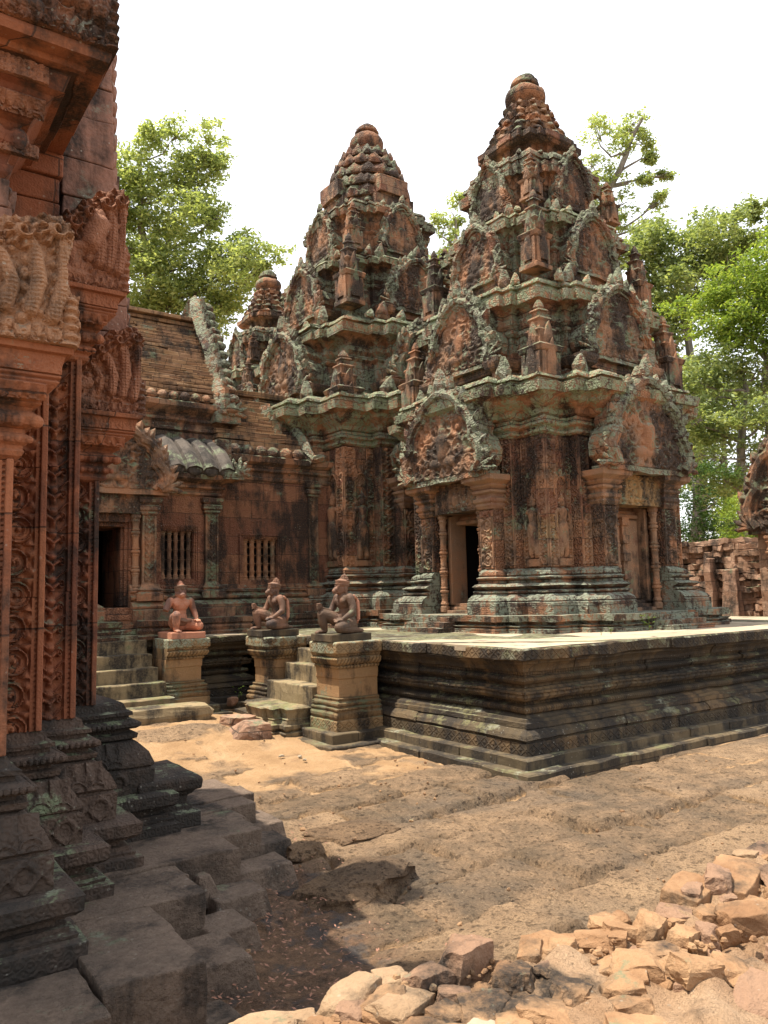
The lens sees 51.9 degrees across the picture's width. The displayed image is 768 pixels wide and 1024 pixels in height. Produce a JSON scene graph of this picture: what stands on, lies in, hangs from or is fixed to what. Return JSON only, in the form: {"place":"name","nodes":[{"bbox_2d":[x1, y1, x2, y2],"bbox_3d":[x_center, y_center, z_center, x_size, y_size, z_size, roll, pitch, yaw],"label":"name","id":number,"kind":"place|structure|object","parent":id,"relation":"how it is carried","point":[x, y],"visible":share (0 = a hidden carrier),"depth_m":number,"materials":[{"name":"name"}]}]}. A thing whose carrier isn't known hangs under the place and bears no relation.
{"place":"outdoors","nodes":[
{"label":"outdoors","id":0,"kind":"place"},
{"bbox_2d":[226,270,283,391],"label":"sanctuary tower","id":1,"kind":"structure","parent":0,"point":[249,344],"depth_m":20.20,"materials":[{"name":"brown stone"}]},
{"bbox_2d":[243,123,449,627],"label":"sanctuary tower","id":2,"kind":"structure","parent":0,"point":[335,354],"depth_m":14.72,"materials":[{"name":"brown stone"}]},
{"bbox_2d":[115,0,767,540],"label":"sky","id":3,"kind":"structure","parent":0,"point":[293,82],"materials":[{"name":"white"}]},
{"bbox_2d":[131,709,767,1016],"bbox_3d":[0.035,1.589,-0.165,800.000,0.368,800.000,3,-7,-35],"label":"ground","id":4,"kind":"structure","parent":0,"point":[527,851],"depth_m":5.56,"materials":[{"name":"brown soil"}]},
{"bbox_2d":[0,0,180,987],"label":"library building","id":5,"kind":"structure","parent":4,"relation":"on","point":[78,813],"depth_m":3.98,"materials":[{"name":"stone"}]},
{"bbox_2d":[96,639,174,707],"bbox_3d":[-3.492,2.191,9.943,1.599,1.071,0.943,3,-7,-35],"label":"stone stair","id":6,"kind":"object","parent":4,"relation":"on","point":[126,673],"visible":0.2,"depth_m":10.15,"materials":[{"name":"stone"}]},
{"bbox_2d":[0,760,298,1023],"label":"library terrace","id":7,"kind":"structure","parent":4,"relation":"on","point":[169,930],"depth_m":3.68,"materials":[{"name":"stone"}]},
{"bbox_2d":[126,701,213,725],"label":"threshold slab","id":8,"kind":"structure","parent":4,"relation":"on","point":[169,713],"depth_m":9.35,"materials":[{"name":"stone"}]},
{"bbox_2d":[152,637,232,713],"bbox_3d":[-2.588,2.312,10.620,0.825,1.234,0.824,3,-7,-35],"label":"statue pedestal","id":9,"kind":"object","parent":4,"relation":"on","point":[177,663],"visible":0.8,"depth_m":10.45,"materials":[{"name":"stone"}]},
{"bbox_2d":[158,581,205,639],"bbox_3d":[-2.753,1.324,10.732,0.505,0.780,0.554,3,-7,-35],"label":"guardian statue","id":10,"kind":"object","parent":9,"relation":"on","point":[181,625],"visible":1,"depth_m":10.68,"materials":[{"name":"pink stone"}]},
{"bbox_2d":[116,110,298,339],"bbox_3d":[-9.415,-6.192,35.194,11.316,24.044,6.040,-2,-6,4],"label":"tall tree","id":11,"kind":"object","parent":4,"relation":"on","point":[151,252],"visible":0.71,"depth_m":35.28,"materials":[{"name":"green plant"}]},
{"bbox_2d":[227,696,237,706],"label":"round pebble","id":12,"kind":"object","parent":4,"relation":"on","point":[232,701],"visible":1,"depth_m":10.90,"materials":[{"name":"brown stone"}]},
{"bbox_2d":[219,714,255,725],"bbox_3d":[-1.770,2.575,9.488,0.420,0.269,0.375,-6,-7,37],"label":"laterite block","id":13,"kind":"object","parent":4,"relation":"on","point":[230,719],"depth_m":9.38,"materials":[{"name":"brown stone"}]},
{"bbox_2d":[229,719,271,739],"bbox_3d":[-1.569,2.551,9.060,0.484,0.320,0.595,1,-6,-24],"label":"laterite block","id":14,"kind":"object","parent":4,"relation":"on","point":[256,729],"depth_m":8.87,"materials":[{"name":"brown stone"}]},
{"bbox_2d":[235,635,306,713],"bbox_3d":[-1.556,2.348,10.607,0.898,1.354,1.091,3,-7,-35],"label":"statue pedestal","id":15,"kind":"object","parent":4,"relation":"on","point":[271,656],"visible":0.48,"depth_m":10.52,"materials":[{"name":"stone"}]},
{"bbox_2d":[247,578,298,636],"bbox_3d":[-1.516,1.289,10.747,0.554,0.789,0.494,3,-7,-35],"label":"guardian statue","id":16,"kind":"object","parent":15,"relation":"on","point":[276,620],"visible":1,"depth_m":10.69,"materials":[{"name":"brown stone"}]},
{"bbox_2d":[243,647,316,737],"bbox_3d":[-1.166,2.222,9.832,1.138,0.957,1.228,3,-7,-35],"label":"stone stair","id":17,"kind":"object","parent":4,"relation":"on","point":[283,708],"visible":0.61,"depth_m":9.59,"materials":[{"name":"stone"}]},
{"bbox_2d":[286,841,326,862],"bbox_3d":[-0.531,2.233,5.165,0.208,0.138,0.326,-7,-8,43],"label":"laterite lump","id":18,"kind":"object","parent":4,"relation":"on","point":[300,851],"visible":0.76,"depth_m":5.11,"materials":[{"name":"brown stone"}]},
{"bbox_2d":[212,813,446,1010],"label":"leaf litter","id":19,"kind":"object","parent":4,"relation":"on","point":[310,971],"visible":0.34,"depth_m":3.71,"materials":[{"name":"brown plant"}]},
{"bbox_2d":[298,639,382,750],"bbox_3d":[-0.468,2.188,9.077,0.883,1.400,0.854,3,-7,-35],"label":"statue pedestal","id":20,"kind":"object","parent":4,"relation":"on","point":[346,711],"visible":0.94,"depth_m":9.05,"materials":[{"name":"stone"}]},
{"bbox_2d":[311,574,370,642],"bbox_3d":[-0.511,1.124,9.324,0.554,0.789,0.494,3,-7,-35],"label":"guardian statue","id":21,"kind":"object","parent":20,"relation":"on","point":[344,621],"visible":1,"depth_m":9.28,"materials":[{"name":"brown stone"}]},
{"bbox_2d":[303,816,400,846],"bbox_3d":[-0.236,2.340,5.681,0.725,0.137,0.519,4,-8,-41],"label":"laterite lump","id":22,"kind":"object","parent":4,"relation":"on","point":[342,834],"visible":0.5,"depth_m":5.63,"materials":[{"name":"brown stone"}]},
{"bbox_2d":[290,856,417,913],"bbox_3d":[-0.147,2.253,4.679,0.562,0.281,0.827,-5,-7,32],"label":"laterite lump","id":23,"kind":"object","parent":4,"relation":"on","point":[361,881],"visible":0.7,"depth_m":4.52,"materials":[{"name":"brown stone"}]},
{"bbox_2d":[386,950,443,972],"bbox_3d":[0.216,2.092,3.426,0.520,0.170,0.684,-3,-6,20],"label":"laterite lump","id":24,"kind":"object","parent":4,"relation":"on","point":[410,962],"visible":0.09,"depth_m":3.60,"materials":[{"name":"brown stone"}]},
{"bbox_2d":[428,189,467,261],"bbox_3d":[3.565,-5.098,39.186,2.706,22.421,2.717,3,-7,-35],"label":"wispy tree","id":25,"kind":"object","parent":4,"relation":"on","point":[454,221],"visible":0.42,"depth_m":40.00,"materials":[{"name":"green plant"}]},
{"bbox_2d":[147,616,767,780],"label":"stone platform","id":26,"kind":"structure","parent":4,"relation":"on","point":[531,707],"depth_m":8.41,"materials":[{"name":"stone"}]},
{"bbox_2d":[97,295,333,641],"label":"temple hall","id":27,"kind":"structure","parent":26,"relation":"on","point":[212,505],"depth_m":12.87,"materials":[{"name":"brown stone"}]},
{"bbox_2d":[156,524,202,588],"bbox_3d":[-3.219,0.705,12.124,0.772,0.988,0.356,3,-7,-35],"label":"window","id":28,"kind":"structure","parent":27,"relation":"in","point":[176,546],"depth_m":12.13,"materials":[{"name":"stone"}]},
{"bbox_2d":[237,533,286,587],"bbox_3d":[-2.128,0.848,13.307,0.899,0.938,0.358,3,-7,-35],"label":"window","id":29,"kind":"structure","parent":27,"relation":"in","point":[260,555],"depth_m":13.30,"materials":[{"name":"stone"}]},
{"bbox_2d":[377,73,730,633],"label":"sanctuary tower","id":30,"kind":"structure","parent":26,"relation":"on","point":[548,410],"depth_m":11.26,"materials":[{"name":"brown stone"}]},
{"bbox_2d":[618,517,640,599],"bbox_3d":[3.367,0.654,11.318,0.837,1.262,0.326,3,-7,-35],"label":"false door","id":31,"kind":"structure","parent":30,"relation":"in","point":[627,531],"depth_m":11.30,"materials":[{"name":"red stone"}]},
{"bbox_2d":[184,733,767,1023],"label":"stone chips","id":32,"kind":"object","parent":4,"relation":"on","point":[543,972],"visible":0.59,"depth_m":2.96,"materials":[{"name":"beige stone"}]},
{"bbox_2d":[360,840,767,1023],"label":"rocks","id":33,"kind":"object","parent":4,"relation":"on","point":[729,985],"depth_m":2.69,"materials":[{"name":"stone"}]},
{"bbox_2d":[229,1010,296,1023],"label":"rubble stone","id":34,"kind":"object","parent":33,"relation":"on","point":[270,1017],"visible":0.95,"depth_m":2.56,"materials":[{"name":"beige stone"}]},
{"bbox_2d":[287,1007,315,1023],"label":"rubble stone","id":35,"kind":"object","parent":33,"relation":"on","point":[301,1016],"visible":0.67,"depth_m":2.56,"materials":[{"name":"beige stone"}]},
{"bbox_2d":[304,1014,340,1023],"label":"rubble stone","id":36,"kind":"object","parent":33,"relation":"on","point":[315,1018],"visible":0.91,"depth_m":2.53,"materials":[{"name":"beige stone"}]},
{"bbox_2d":[334,999,363,1022],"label":"rubble stone","id":37,"kind":"object","parent":33,"relation":"on","point":[346,1010],"visible":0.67,"depth_m":2.57,"materials":[{"name":"beige stone"}]},
{"bbox_2d":[316,971,382,1016],"bbox_3d":[-0.125,1.667,2.688,0.164,0.118,0.244,-6,-7,36],"label":"rubble stone","id":38,"kind":"object","parent":33,"relation":"on","point":[360,985],"visible":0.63,"depth_m":2.67,"materials":[{"name":"beige stone"}]},
{"bbox_2d":[348,1020,370,1023],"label":"rubble stone","id":39,"kind":"object","parent":33,"relation":"on","point":[352,1022],"visible":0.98,"depth_m":2.51,"materials":[{"name":"stone"}]},
{"bbox_2d":[371,965,407,984],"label":"rubble stone","id":40,"kind":"object","parent":33,"relation":"on","point":[386,974],"visible":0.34,"depth_m":2.81,"materials":[{"name":"beige stone"}]},
{"bbox_2d":[364,986,435,1023],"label":"rubble stone","id":41,"kind":"object","parent":33,"relation":"on","point":[388,1008],"visible":0.75,"depth_m":2.56,"materials":[{"name":"beige stone"}]},
{"bbox_2d":[403,1016,447,1023],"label":"rubble stone","id":42,"kind":"object","parent":33,"relation":"on","point":[421,1020],"visible":0.87,"depth_m":2.50,"materials":[{"name":"beige stone"}]},
{"bbox_2d":[402,961,455,993],"bbox_3d":[0.159,1.668,2.791,0.188,0.122,0.135,3,-7,-35],"label":"rubble stone","id":43,"kind":"object","parent":33,"relation":"on","point":[423,975],"visible":0.55,"depth_m":2.76,"materials":[{"name":"brown stone"}]},
{"bbox_2d":[424,998,461,1022],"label":"rubble stone","id":44,"kind":"object","parent":33,"relation":"on","point":[445,1009],"visible":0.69,"depth_m":2.55,"materials":[{"name":"beige stone"}]},
{"bbox_2d":[436,984,471,1001],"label":"rubble stone","id":45,"kind":"object","parent":33,"relation":"on","point":[449,992],"visible":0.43,"depth_m":2.67,"materials":[{"name":"brown stone"}]},
{"bbox_2d":[438,933,493,985],"bbox_3d":[0.287,1.674,2.907,0.168,0.196,0.241,-7,-8,42],"label":"rubble stone","id":46,"kind":"object","parent":33,"relation":"on","point":[462,956],"visible":0.59,"depth_m":2.85,"materials":[{"name":"brown stone"}]},
{"bbox_2d":[467,1018,494,1023],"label":"rubble stone","id":47,"kind":"object","parent":33,"relation":"on","point":[477,1021],"visible":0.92,"depth_m":2.50,"materials":[{"name":"beige stone"}]},
{"bbox_2d":[492,961,526,996],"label":"rubble stone","id":48,"kind":"object","parent":33,"relation":"on","point":[506,974],"visible":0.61,"depth_m":2.73,"materials":[{"name":"grey stone"}]},
{"bbox_2d":[504,997,521,1011],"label":"rubble stone","id":49,"kind":"object","parent":33,"relation":"on","point":[511,1004],"visible":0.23,"depth_m":2.59,"materials":[{"name":"grey stone"}]},
{"bbox_2d":[494,1011,532,1023],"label":"rubble stone","id":50,"kind":"object","parent":33,"relation":"on","point":[509,1017],"visible":0.79,"depth_m":2.50,"materials":[{"name":"beige stone"}]},
{"bbox_2d":[515,994,565,1023],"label":"rubble stone","id":51,"kind":"object","parent":33,"relation":"on","point":[535,1009],"visible":0.83,"depth_m":2.53,"materials":[{"name":"beige stone"}]},
{"bbox_2d":[531,929,578,954],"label":"rubble stone","id":52,"kind":"object","parent":33,"relation":"on","point":[545,934],"visible":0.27,"depth_m":3.05,"materials":[{"name":"beige stone"}]},
{"bbox_2d":[546,1004,573,1023],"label":"rubble stone","id":53,"kind":"object","parent":33,"relation":"on","point":[560,1014],"visible":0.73,"depth_m":2.49,"materials":[{"name":"beige stone"}]},
{"bbox_2d":[549,976,596,999],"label":"rubble stone","id":54,"kind":"object","parent":33,"relation":"on","point":[592,993],"visible":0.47,"depth_m":2.71,"materials":[{"name":"stone"}]},
{"bbox_2d":[574,929,614,953],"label":"rubble stone","id":55,"kind":"object","parent":33,"relation":"on","point":[587,940],"visible":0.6,"depth_m":3.07,"materials":[{"name":"stone"}]},
{"bbox_2d":[597,954,611,976],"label":"rubble stone","id":56,"kind":"object","parent":33,"relation":"on","point":[604,961],"visible":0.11,"depth_m":2.89,"materials":[{"name":"beige stone"}]},
{"bbox_2d":[587,911,622,929],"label":"rubble stone","id":57,"kind":"object","parent":33,"relation":"on","point":[596,920],"visible":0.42,"depth_m":3.23,"materials":[{"name":"beige stone"}]},
{"bbox_2d":[611,909,631,924],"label":"rubble stone","id":58,"kind":"object","parent":33,"relation":"on","point":[624,917],"visible":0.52,"depth_m":3.27,"materials":[{"name":"beige stone"}]},
{"bbox_2d":[598,971,646,998],"bbox_3d":[0.819,1.643,2.694,0.166,0.104,0.122,-1,-6,-1],"label":"rubble stone","id":59,"kind":"object","parent":33,"relation":"on","point":[626,982],"visible":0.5,"depth_m":2.67,"materials":[{"name":"beige stone"}]},
{"bbox_2d":[632,908,667,944],"bbox_3d":[1.048,1.681,3.133,0.129,0.158,0.136,-7,-8,42],"label":"rubble stone","id":60,"kind":"object","parent":33,"relation":"on","point":[651,926],"visible":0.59,"depth_m":3.10,"materials":[{"name":"beige stone"}]},
{"bbox_2d":[640,940,681,957],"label":"rubble stone","id":61,"kind":"object","parent":33,"relation":"on","point":[665,949],"visible":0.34,"depth_m":2.96,"materials":[{"name":"beige stone"}]},
{"bbox_2d":[654,902,691,918],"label":"rubble stone","id":62,"kind":"object","parent":33,"relation":"on","point":[661,909],"visible":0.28,"depth_m":3.25,"materials":[{"name":"beige stone"}]},
{"bbox_2d":[658,951,689,990],"bbox_3d":[1.027,1.644,2.769,0.213,0.150,0.137,0,-6,-14],"label":"rubble stone","id":63,"kind":"object","parent":33,"relation":"on","point":[669,982],"visible":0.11,"depth_m":2.71,"materials":[{"name":"stone"}]},
{"bbox_2d":[666,923,699,953],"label":"rubble stone","id":64,"kind":"object","parent":33,"relation":"on","point":[681,935],"visible":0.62,"depth_m":3.05,"materials":[{"name":"beige stone"}]},
{"bbox_2d":[659,870,710,906],"bbox_3d":[1.342,1.712,3.474,0.190,0.172,0.287,-6,-8,40],"label":"rubble stone","id":65,"kind":"object","parent":33,"relation":"on","point":[671,890],"visible":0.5,"depth_m":3.42,"materials":[{"name":"stone"}]},
{"bbox_2d":[692,907,718,926],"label":"rubble stone","id":66,"kind":"object","parent":33,"relation":"on","point":[704,914],"visible":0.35,"depth_m":3.23,"materials":[{"name":"beige stone"}]},
{"bbox_2d":[695,921,720,950],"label":"rubble stone","id":67,"kind":"object","parent":33,"relation":"on","point":[706,929],"visible":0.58,"depth_m":3.08,"materials":[{"name":"beige stone"}]},
{"bbox_2d":[715,923,741,950],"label":"rubble stone","id":68,"kind":"object","parent":33,"relation":"on","point":[730,932],"visible":0.77,"depth_m":3.07,"materials":[{"name":"beige stone"}]},
{"bbox_2d":[703,854,763,899],"bbox_3d":[1.591,1.719,3.602,0.233,0.200,0.365,-6,-8,40],"label":"rubble stone","id":69,"kind":"object","parent":33,"relation":"on","point":[746,879],"visible":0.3,"depth_m":3.57,"materials":[{"name":"beige stone"}]},
{"bbox_2d":[713,897,767,942],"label":"rubble stone","id":70,"kind":"object","parent":33,"relation":"on","point":[748,917],"visible":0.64,"depth_m":3.16,"materials":[{"name":"stone"}]},
{"bbox_2d":[732,848,758,859],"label":"rubble stone","id":71,"kind":"object","parent":33,"relation":"on","point":[749,854],"visible":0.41,"depth_m":3.98,"materials":[{"name":"beige stone"}]},
{"bbox_2d":[744,895,767,901],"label":"rubble stone","id":72,"kind":"object","parent":33,"relation":"on","point":[750,896],"visible":0.11,"depth_m":3.42,"materials":[{"name":"beige stone"}]},
{"bbox_2d":[763,887,767,898],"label":"rubble stone","id":73,"kind":"object","parent":33,"relation":"on","point":[765,892],"visible":0.88,"depth_m":3.49,"materials":[{"name":"beige stone"}]},
{"bbox_2d":[576,105,680,273],"bbox_3d":[11.615,-7.287,38.795,7.098,26.038,3.531,-2,-6,8],"label":"wispy tree","id":74,"kind":"object","parent":4,"relation":"on","point":[627,136],"visible":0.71,"depth_m":39.79,"materials":[{"name":"green plant"}]},
{"bbox_2d":[618,192,767,542],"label":"tall tree","id":75,"kind":"object","parent":4,"relation":"on","point":[653,243],"visible":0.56,"depth_m":35.14,"materials":[{"name":"green plant"}]},
{"bbox_2d":[656,216,767,436],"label":"leafy tree","id":76,"kind":"object","parent":4,"relation":"on","point":[718,294],"visible":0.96,"depth_m":27.75,"materials":[{"name":"green plant"}]},
{"bbox_2d":[679,459,744,542],"bbox_3d":[9.633,1.284,23.833,1.998,5.934,2.980,3,-7,-35],"label":"vine shrub","id":77,"kind":"object","parent":4,"relation":"on","point":[701,526],"visible":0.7,"depth_m":23.85,"materials":[{"name":"green plant"}]},
{"bbox_2d":[679,366,763,542],"bbox_3d":[16.922,-1.672,38.836,10.610,14.575,13.044,3,-7,-35],"label":"forest tree","id":78,"kind":"object","parent":4,"relation":"on","point":[721,461],"visible":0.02,"depth_m":36.16,"materials":[{"name":"green plant"}]},
{"bbox_2d":[677,342,767,535],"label":"leafy tree","id":79,"kind":"object","parent":4,"relation":"on","point":[742,419],"visible":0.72,"depth_m":27.66,"materials":[{"name":"green plant"}]},
{"bbox_2d":[682,537,762,615],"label":"enclosure wall","id":80,"kind":"structure","parent":4,"relation":"on","point":[724,571],"depth_m":16.19,"materials":[{"name":"brown stone"}]},
{"bbox_2d":[708,491,754,539],"bbox_3d":[11.423,1.793,25.136,3.464,5.348,2.912,0,-6,-9],"label":"shrub","id":81,"kind":"object","parent":4,"relation":"on","point":[727,509],"visible":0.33,"depth_m":24.74,"materials":[{"name":"green plant"}]},
{"bbox_2d":[733,436,767,615],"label":"gateway","id":82,"kind":"object","parent":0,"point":[753,501],"visible":0.99,"depth_m":15.29,"materials":[{"name":"stone"}]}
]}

